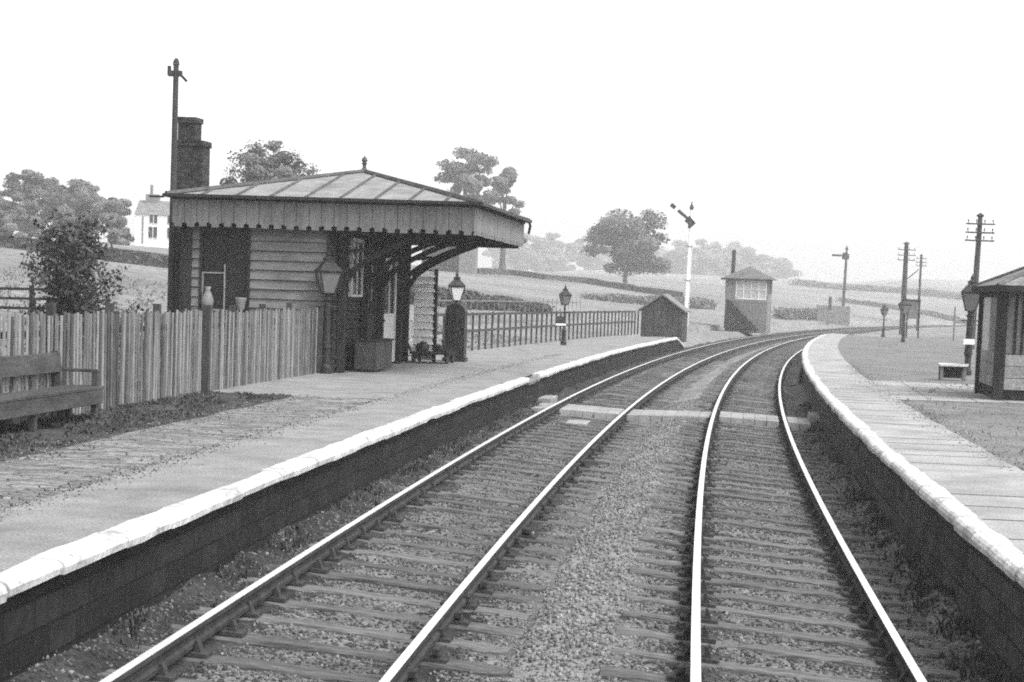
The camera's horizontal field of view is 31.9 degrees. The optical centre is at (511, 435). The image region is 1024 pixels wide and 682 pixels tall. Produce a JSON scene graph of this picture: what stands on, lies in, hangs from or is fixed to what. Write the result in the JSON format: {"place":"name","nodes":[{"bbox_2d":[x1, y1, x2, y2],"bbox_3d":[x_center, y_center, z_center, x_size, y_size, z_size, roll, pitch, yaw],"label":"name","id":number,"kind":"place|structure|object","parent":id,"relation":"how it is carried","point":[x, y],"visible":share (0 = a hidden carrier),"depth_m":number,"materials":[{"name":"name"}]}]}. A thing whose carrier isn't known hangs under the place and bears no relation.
{"place":"outdoors","nodes":[
{"label":"outdoors","id":0,"kind":"place"},
{"bbox_2d":[0,238,981,497],"bbox_3d":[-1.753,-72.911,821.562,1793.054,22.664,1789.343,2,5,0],"label":"ground","id":1,"kind":"structure","parent":0,"point":[704,326],"depth_m":180.13,"materials":[{"name":"grey plant"}]},
{"bbox_2d":[0,190,20,231],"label":"tree","id":2,"kind":"object","parent":1,"relation":"on","point":[2,193],"visible":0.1,"depth_m":199.04,"materials":[{"name":"grey plant"}]},
{"bbox_2d":[0,200,34,236],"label":"tree","id":3,"kind":"object","parent":1,"relation":"on","point":[13,216],"visible":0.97,"depth_m":188.00,"materials":[{"name":"grey plant"}]},
{"bbox_2d":[0,285,62,311],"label":"rail fence","id":4,"kind":"object","parent":1,"relation":"on","point":[31,291],"visible":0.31,"depth_m":44.88,"materials":[{"name":"grey wood"}]},
{"bbox_2d":[2,169,61,237],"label":"tree","id":5,"kind":"object","parent":1,"relation":"on","point":[34,184],"visible":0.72,"depth_m":212.77,"materials":[{"name":"grey plant"}]},
{"bbox_2d":[38,178,106,240],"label":"tree","id":6,"kind":"object","parent":1,"relation":"on","point":[77,196],"visible":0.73,"depth_m":202.21,"materials":[{"name":"grey plant"}]},
{"bbox_2d":[6,208,150,373],"bbox_3d":[-7.492,-2.337,30.960,2.482,3.134,2.664,2,5,0],"label":"young tree","id":7,"kind":"object","parent":1,"relation":"on","point":[66,287],"visible":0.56,"depth_m":30.54,"materials":[{"name":"grey plant"}]},
{"bbox_2d":[0,234,167,267],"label":"stone wall","id":8,"kind":"structure","parent":1,"relation":"on","point":[127,256],"depth_m":98.53,"materials":[{"name":"grey stone"}]},
{"bbox_2d":[89,197,134,245],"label":"tree","id":9,"kind":"object","parent":1,"relation":"on","point":[116,209],"visible":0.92,"depth_m":197.75,"materials":[{"name":"grey plant"}]},
{"bbox_2d":[5,339,223,392],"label":"bramble bank","id":10,"kind":"structure","parent":1,"relation":"on","point":[119,362],"depth_m":27.75,"materials":[{"name":"grey plant"}]},
{"bbox_2d":[134,185,169,247],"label":"cottage","id":11,"kind":"structure","parent":1,"relation":"on","point":[151,221],"depth_m":213.92,"materials":[{"name":"white paint"}]},
{"bbox_2d":[148,226,157,238],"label":"window","id":12,"kind":"structure","parent":11,"relation":"in","point":[152,231],"depth_m":213.83,"materials":[{"name":"grey glass"}]},
{"bbox_2d":[149,213,157,223],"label":"window","id":13,"kind":"structure","parent":11,"relation":"in","point":[153,219],"depth_m":213.73,"materials":[{"name":"grey glass"}]},
{"bbox_2d":[167,58,187,349],"bbox_3d":[-7.267,-4.765,38.599,0.438,6.670,0.170,3,5,8],"label":"tall post","id":14,"kind":"object","parent":1,"relation":"on","point":[175,73],"visible":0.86,"depth_m":38.49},
{"bbox_2d":[219,139,320,184],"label":"tree","id":15,"kind":"object","parent":1,"relation":"on","point":[259,166],"visible":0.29,"depth_m":115.94,"materials":[{"name":"grey plant"}]},
{"bbox_2d":[0,334,684,681],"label":"platform","id":16,"kind":"structure","parent":1,"relation":"on","point":[92,564],"depth_m":17.89,"materials":[{"name":"stone"}]},
{"bbox_2d":[0,350,104,430],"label":"platform bench","id":17,"kind":"object","parent":16,"relation":"on","point":[60,399],"visible":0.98,"depth_m":21.54,"materials":[{"name":"grey wood"}]},
{"bbox_2d":[0,390,291,454],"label":"verge weeds","id":18,"kind":"object","parent":16,"relation":"on","point":[75,428],"visible":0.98,"depth_m":22.95,"materials":[{"name":"grey plant"}]},
{"bbox_2d":[0,302,323,424],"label":"paling fence","id":19,"kind":"object","parent":16,"relation":"on","point":[204,367],"visible":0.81,"depth_m":27.40,"materials":[{"name":"grey wood"}]},
{"bbox_2d":[314,249,342,373],"bbox_3d":[-3.837,-2.586,37.227,0.500,2.583,0.495,0,5,-21],"label":"gas lamp","id":20,"kind":"object","parent":16,"relation":"on","point":[328,272],"visible":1,"depth_m":37.13,"materials":[{"name":"black metal"}]},
{"bbox_2d":[149,117,531,372],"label":"station building","id":21,"kind":"structure","parent":16,"relation":"on","point":[270,243],"depth_m":37.74,"materials":[{"name":"grey wood"}]},
{"bbox_2d":[201,286,213,307],"bbox_3d":[-6.415,-2.896,37.741,0.270,0.500,0.270,2,5,0],"label":"vase","id":22,"kind":"object","parent":21,"relation":"on","point":[207,298],"visible":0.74,"depth_m":37.66,"materials":[{"name":"grey ceramic"}]},
{"bbox_2d":[198,226,250,314],"bbox_3d":[-6.053,-3.486,37.749,1.100,1.820,0.160,3,5,8],"label":"window","id":23,"kind":"structure","parent":21,"relation":"in","point":[224,252],"depth_m":37.76,"materials":[{"name":"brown wood"}]},
{"bbox_2d":[235,297,246,311],"bbox_3d":[-5.705,-2.759,37.654,0.250,0.290,0.250,2,5,0],"label":"vase","id":24,"kind":"object","parent":21,"relation":"on","point":[240,303],"visible":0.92,"depth_m":37.58,"materials":[{"name":"grey ceramic"}]},
{"bbox_2d":[348,238,363,296],"bbox_3d":[-3.422,-3.677,39.244,0.100,1.270,1.090,3,5,8],"label":"window","id":25,"kind":"structure","parent":21,"relation":"in","point":[356,283],"depth_m":39.18,"materials":[{"name":"grey glass"}]},
{"bbox_2d":[360,259,376,337],"bbox_3d":[-3.267,-2.858,40.701,0.100,2.520,1.090,3,5,8],"label":"door","id":26,"kind":"structure","parent":21,"relation":"in","point":[373,265],"depth_m":41.00,"materials":[{"name":"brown wood"}]},
{"bbox_2d":[383,257,397,361],"bbox_3d":[-2.961,-3.010,42.774,0.155,2.520,1.690,3,5,8],"label":"door","id":27,"kind":"structure","parent":21,"relation":"in","point":[391,288],"depth_m":43.08,"materials":[{"name":"grey paint"}]},
{"bbox_2d":[353,338,393,369],"bbox_3d":[-3.039,-1.805,39.356,0.540,0.650,1.760,3,5,8],"label":"wooden locker","id":28,"kind":"object","parent":16,"relation":"on","point":[373,353],"visible":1,"depth_m":38.54,"materials":[{"name":"grey wood"}]},
{"bbox_2d":[405,338,456,363],"bbox_3d":[-2.018,-2.129,44.751,1.021,0.620,1.716,3,5,8],"label":"luggage barrow","id":29,"kind":"object","parent":16,"relation":"on","point":[445,352],"visible":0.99,"depth_m":44.46,"materials":[{"name":"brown wood"}]},
{"bbox_2d":[415,341,429,350],"bbox_3d":[-2.249,-2.260,45.034,0.368,0.270,0.362,2,5,0],"label":"sack","id":30,"kind":"object","parent":29,"relation":"on","point":[422,346],"visible":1,"depth_m":44.91,"materials":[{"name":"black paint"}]},
{"bbox_2d":[434,344,443,351],"bbox_3d":[-1.839,-2.209,45.079,0.257,0.201,0.263,2,5,0],"label":"sack","id":31,"kind":"object","parent":29,"relation":"on","point":[439,347],"visible":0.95,"depth_m":44.99,"materials":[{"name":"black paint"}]},
{"bbox_2d":[442,303,467,361],"bbox_3d":[-1.452,-2.673,46.311,0.600,1.500,0.480,3,5,8],"label":"cast iron cabinet","id":32,"kind":"object","parent":16,"relation":"on","point":[455,338],"visible":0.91,"depth_m":46.11,"materials":[{"name":"black metal"}]},
{"bbox_2d":[448,271,465,302],"bbox_3d":[-1.537,-3.327,49.014,0.500,2.373,0.431,1,5,-11],"label":"gas lamp","id":33,"kind":"object","parent":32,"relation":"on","point":[456,286],"visible":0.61,"depth_m":48.83,"materials":[{"name":"white glass"}]},
{"bbox_2d":[436,310,638,350],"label":"rail fence","id":34,"kind":"object","parent":16,"relation":"on","point":[491,329],"visible":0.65,"depth_m":67.61,"materials":[{"name":"grey wood"}]},
{"bbox_2d":[555,284,571,344],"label":"gas lamp","id":35,"kind":"object","parent":16,"relation":"on","point":[565,294],"visible":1,"depth_m":65.38,"materials":[{"name":"grey metal"}]},
{"bbox_2d":[422,246,477,273],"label":"field barn","id":36,"kind":"structure","parent":1,"relation":"on","point":[466,262],"depth_m":234.21,"materials":[{"name":"grey paint"}]},
{"bbox_2d":[433,146,504,204],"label":"tree","id":37,"kind":"object","parent":1,"relation":"on","point":[458,175],"visible":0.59,"depth_m":246.02,"materials":[{"name":"grey plant"}]},
{"bbox_2d":[410,283,559,311],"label":"hedge","id":38,"kind":"object","parent":1,"relation":"on","point":[443,292],"visible":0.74,"depth_m":102.99,"materials":[{"name":"grey plant"}]},
{"bbox_2d":[482,248,518,270],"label":"tree","id":39,"kind":"object","parent":1,"relation":"on","point":[493,254],"visible":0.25,"depth_m":813.36,"materials":[{"name":"grey plant"}]},
{"bbox_2d":[490,166,526,268],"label":"tree","id":40,"kind":"object","parent":1,"relation":"on","point":[504,181],"visible":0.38,"depth_m":251.84,"materials":[{"name":"grey plant"}]},
{"bbox_2d":[438,295,581,324],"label":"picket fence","id":41,"kind":"object","parent":1,"relation":"on","point":[515,301],"visible":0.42,"depth_m":88.27,"materials":[{"name":"grey paint"}]},
{"bbox_2d":[9,326,1014,681],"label":"ballast bed","id":42,"kind":"object","parent":1,"relation":"on","point":[693,390],"visible":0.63,"depth_m":16.38,"materials":[{"name":"grey gravel"}]},
{"bbox_2d":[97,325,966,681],"bbox_3d":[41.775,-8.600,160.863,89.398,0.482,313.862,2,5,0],"label":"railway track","id":43,"kind":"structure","parent":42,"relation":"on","point":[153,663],"depth_m":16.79,"materials":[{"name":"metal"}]},
{"bbox_2d":[538,395,557,402],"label":"step block","id":44,"kind":"structure","parent":42,"relation":"on","point":[549,398],"depth_m":41.25,"materials":[{"name":"white wood"}]},
{"bbox_2d":[108,386,1017,681],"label":"wall weeds","id":45,"kind":"object","parent":42,"relation":"on","point":[964,626],"depth_m":17.26,"materials":[{"name":"grey plant"}]},
{"bbox_2d":[565,419,589,424],"bbox_3d":[1.367,-0.240,37.330,0.442,0.136,1.119,3,5,7],"label":"flat stone","id":46,"kind":"object","parent":42,"relation":"on","point":[579,422],"visible":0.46,"depth_m":37.13,"materials":[{"name":"grey stone"}]},
{"bbox_2d":[531,403,810,430],"bbox_3d":[3.522,-0.349,39.582,6.012,0.403,2.105,3,5,7],"label":"board crossing","id":47,"kind":"object","parent":42,"relation":"on","point":[650,417],"visible":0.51,"depth_m":38.84,"materials":[{"name":"grey wood"}]},
{"bbox_2d":[599,326,963,681],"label":"railway track","id":48,"kind":"structure","parent":42,"relation":"on","point":[899,657],"depth_m":17.76,"materials":[{"name":"wood"}]},
{"bbox_2d":[807,412,819,423],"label":"step block","id":49,"kind":"structure","parent":42,"relation":"on","point":[812,417],"depth_m":39.17,"materials":[{"name":"grey wood"}]},
{"bbox_2d":[497,233,548,270],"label":"tree","id":50,"kind":"object","parent":1,"relation":"on","point":[513,254],"visible":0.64,"depth_m":713.09,"materials":[{"name":"grey plant"}]},
{"bbox_2d":[512,249,564,271],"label":"tree","id":51,"kind":"object","parent":1,"relation":"on","point":[544,262],"visible":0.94,"depth_m":713.07,"materials":[{"name":"grey plant"}]},
{"bbox_2d":[538,232,576,270],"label":"tree","id":52,"kind":"object","parent":1,"relation":"on","point":[568,254],"visible":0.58,"depth_m":739.16,"materials":[{"name":"grey plant"}]},
{"bbox_2d":[477,268,682,296],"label":"stone wall","id":53,"kind":"structure","parent":1,"relation":"on","point":[599,282],"depth_m":248.28,"materials":[{"name":"grey stone"}]},
{"bbox_2d":[570,238,604,269],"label":"tree","id":54,"kind":"object","parent":1,"relation":"on","point":[583,260],"visible":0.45,"depth_m":765.08,"materials":[{"name":"grey plant"}]},
{"bbox_2d":[583,252,614,268],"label":"tree","id":55,"kind":"object","parent":1,"relation":"on","point":[604,259],"visible":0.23,"depth_m":784.58,"materials":[{"name":"grey plant"}]},
{"bbox_2d":[579,208,672,283],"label":"tree","id":56,"kind":"object","parent":1,"relation":"on","point":[633,242],"visible":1,"depth_m":258.52,"materials":[{"name":"grey plant"}]},
{"bbox_2d":[581,292,718,309],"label":"hedge","id":57,"kind":"object","parent":1,"relation":"on","point":[696,302],"visible":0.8,"depth_m":180.58,"materials":[{"name":"grey plant"}]},
{"bbox_2d":[651,246,673,256],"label":"tree","id":58,"kind":"object","parent":1,"relation":"on","point":[660,250],"visible":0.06,"depth_m":813.05,"materials":[{"name":"grey plant"}]},
{"bbox_2d":[638,294,690,342],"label":"platform hut","id":59,"kind":"object","parent":1,"relation":"on","point":[664,315],"visible":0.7,"depth_m":90.78,"materials":[{"name":"grey wood"}]},
{"bbox_2d":[654,311,669,336],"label":"door","id":60,"kind":"structure","parent":59,"relation":"in","point":[662,318],"depth_m":90.79,"materials":[{"name":"grey wood"}]},
{"bbox_2d":[652,254,684,273],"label":"tree","id":61,"kind":"object","parent":1,"relation":"on","point":[659,255],"visible":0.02,"depth_m":738.73,"materials":[{"name":"grey plant"}]},
{"bbox_2d":[670,202,695,326],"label":"semaphore signal","id":62,"kind":"object","parent":1,"relation":"on","point":[689,221],"visible":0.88,"depth_m":128.93,"materials":[{"name":"white paint"}]},
{"bbox_2d":[662,238,725,274],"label":"tree","id":63,"kind":"object","parent":1,"relation":"on","point":[700,262],"visible":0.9,"depth_m":711.94,"materials":[{"name":"grey plant"}]},
{"bbox_2d":[698,241,746,275],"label":"tree","id":64,"kind":"object","parent":1,"relation":"on","point":[725,254],"visible":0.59,"depth_m":735.95,"materials":[{"name":"grey plant"}]},
{"bbox_2d":[725,246,769,275],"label":"tree","id":65,"kind":"object","parent":1,"relation":"on","point":[750,252],"visible":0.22,"depth_m":761.35,"materials":[{"name":"grey plant"}]},
{"bbox_2d":[721,250,775,333],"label":"signal box","id":66,"kind":"object","parent":1,"relation":"on","point":[748,296],"visible":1,"depth_m":140.43,"materials":[{"name":"grey brick"}]},
{"bbox_2d":[735,280,766,299],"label":"window","id":67,"kind":"structure","parent":66,"relation":"in","point":[745,289],"depth_m":140.44,"materials":[{"name":"white glass"}]},
{"bbox_2d":[736,259,783,277],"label":"tree","id":68,"kind":"object","parent":1,"relation":"on","point":[761,265],"visible":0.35,"depth_m":761.22,"materials":[{"name":"grey plant"}]},
{"bbox_2d":[752,256,802,278],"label":"tree","id":69,"kind":"object","parent":1,"relation":"on","point":[785,266],"visible":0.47,"depth_m":785.83,"materials":[{"name":"grey plant"}]},
{"bbox_2d":[771,307,816,319],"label":"hedge","id":70,"kind":"object","parent":1,"relation":"on","point":[786,313],"visible":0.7,"depth_m":205.10,"materials":[{"name":"grey plant"}]},
{"bbox_2d":[828,297,831,309],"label":"stub post","id":71,"kind":"object","parent":1,"relation":"on","point":[830,304],"visible":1,"depth_m":212.18,"materials":[{"name":"grey wood"}]},
{"bbox_2d":[816,305,850,324],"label":"parapet wall","id":72,"kind":"structure","parent":1,"relation":"on","point":[839,315],"depth_m":214.19,"materials":[{"name":"grey paint"}]},
{"bbox_2d":[832,247,849,305],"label":"semaphore signal","id":73,"kind":"object","parent":1,"relation":"on","point":[845,256],"visible":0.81,"depth_m":230.84,"materials":[{"name":"black paint"}]},
{"bbox_2d":[787,278,962,299],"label":"hedge","id":74,"kind":"object","parent":1,"relation":"on","point":[931,292],"visible":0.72,"depth_m":493.55,"materials":[{"name":"grey plant"}]},
{"bbox_2d":[835,297,977,325],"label":"hedge","id":75,"kind":"object","parent":1,"relation":"on","point":[924,312],"visible":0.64,"depth_m":325.26,"materials":[{"name":"grey plant"}]},
{"bbox_2d":[897,242,917,334],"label":"telegraph pole","id":76,"kind":"object","parent":1,"relation":"on","point":[905,273],"visible":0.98,"depth_m":149.19,"materials":[{"name":"grey wood"}]},
{"bbox_2d":[802,333,1023,681],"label":"platform","id":77,"kind":"structure","parent":1,"relation":"on","point":[952,510],"depth_m":19.08,"materials":[{"name":"stone"}]},
{"bbox_2d":[837,336,1023,470],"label":"gravel","id":78,"kind":"structure","parent":77,"relation":"on","point":[908,357],"depth_m":46.73,"materials":[{"name":"grey gravel"}]},
{"bbox_2d":[0,354,1023,521],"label":"platform grit","id":79,"kind":"object","parent":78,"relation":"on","point":[147,465],"visible":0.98,"depth_m":22.38,"materials":[{"name":"gravel"}]},
{"bbox_2d":[880,304,888,336],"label":"gas lamp","id":80,"kind":"object","parent":78,"relation":"on","point":[884,310],"visible":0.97,"depth_m":111.67,"materials":[{"name":"grey metal"}]},
{"bbox_2d":[898,295,911,341],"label":"gas lamp","id":81,"kind":"object","parent":78,"relation":"on","point":[904,304],"visible":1,"depth_m":94.44,"materials":[{"name":"grey metal"}]},
{"bbox_2d":[905,299,920,337],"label":"notice board","id":82,"kind":"object","parent":78,"relation":"on","point":[914,312],"visible":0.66,"depth_m":117.61,"materials":[{"name":"grey paint"}]},
{"bbox_2d":[860,380,1023,402],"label":"path","id":83,"kind":"structure","parent":78,"relation":"on","point":[936,395],"depth_m":38.46,"materials":[{"name":"stone"}]},
{"bbox_2d":[971,266,1023,400],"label":"waiting shelter","id":84,"kind":"object","parent":83,"relation":"on","point":[999,369],"visible":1,"depth_m":36.00,"materials":[{"name":"grey wood"}]},
{"bbox_2d":[937,363,968,380],"bbox_3d":[11.219,-1.633,45.586,0.725,0.441,0.636,3,5,8],"label":"bench","id":85,"kind":"object","parent":78,"relation":"on","point":[949,370],"visible":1,"depth_m":45.69,"materials":[{"name":"grey paint"}]},
{"bbox_2d":[907,381,1023,454],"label":"grass tufts","id":86,"kind":"object","parent":78,"relation":"on","point":[1022,450],"visible":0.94,"depth_m":32.08,"materials":[{"name":"grey plant"}]},
{"bbox_2d":[961,274,978,374],"bbox_3d":[12.656,-3.072,49.502,0.560,2.793,0.560,3,5,11],"label":"gas lamp","id":87,"kind":"object","parent":78,"relation":"on","point":[970,301],"visible":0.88,"depth_m":49.38,"materials":[{"name":"black metal"}]},
{"bbox_2d":[916,254,926,330],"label":"telegraph pole","id":88,"kind":"object","parent":1,"relation":"on","point":[920,275],"visible":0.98,"depth_m":184.10,"materials":[{"name":"grey wood"}]},
{"bbox_2d":[953,307,955,340],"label":"fence post","id":89,"kind":"object","parent":1,"relation":"on","point":[954,323],"visible":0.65,"depth_m":104.70,"materials":[{"name":"grey paint"}]},
{"bbox_2d":[965,213,994,348],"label":"telegraph pole","id":90,"kind":"object","parent":1,"relation":"on","point":[979,232],"visible":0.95,"depth_m":83.40,"materials":[{"name":"grey wood"}]},
{"bbox_2d":[0,0,1023,281],"label":"sky","id":91,"kind":"structure","parent":0,"point":[803,132],"materials":[{"name":"white"}]}
]}

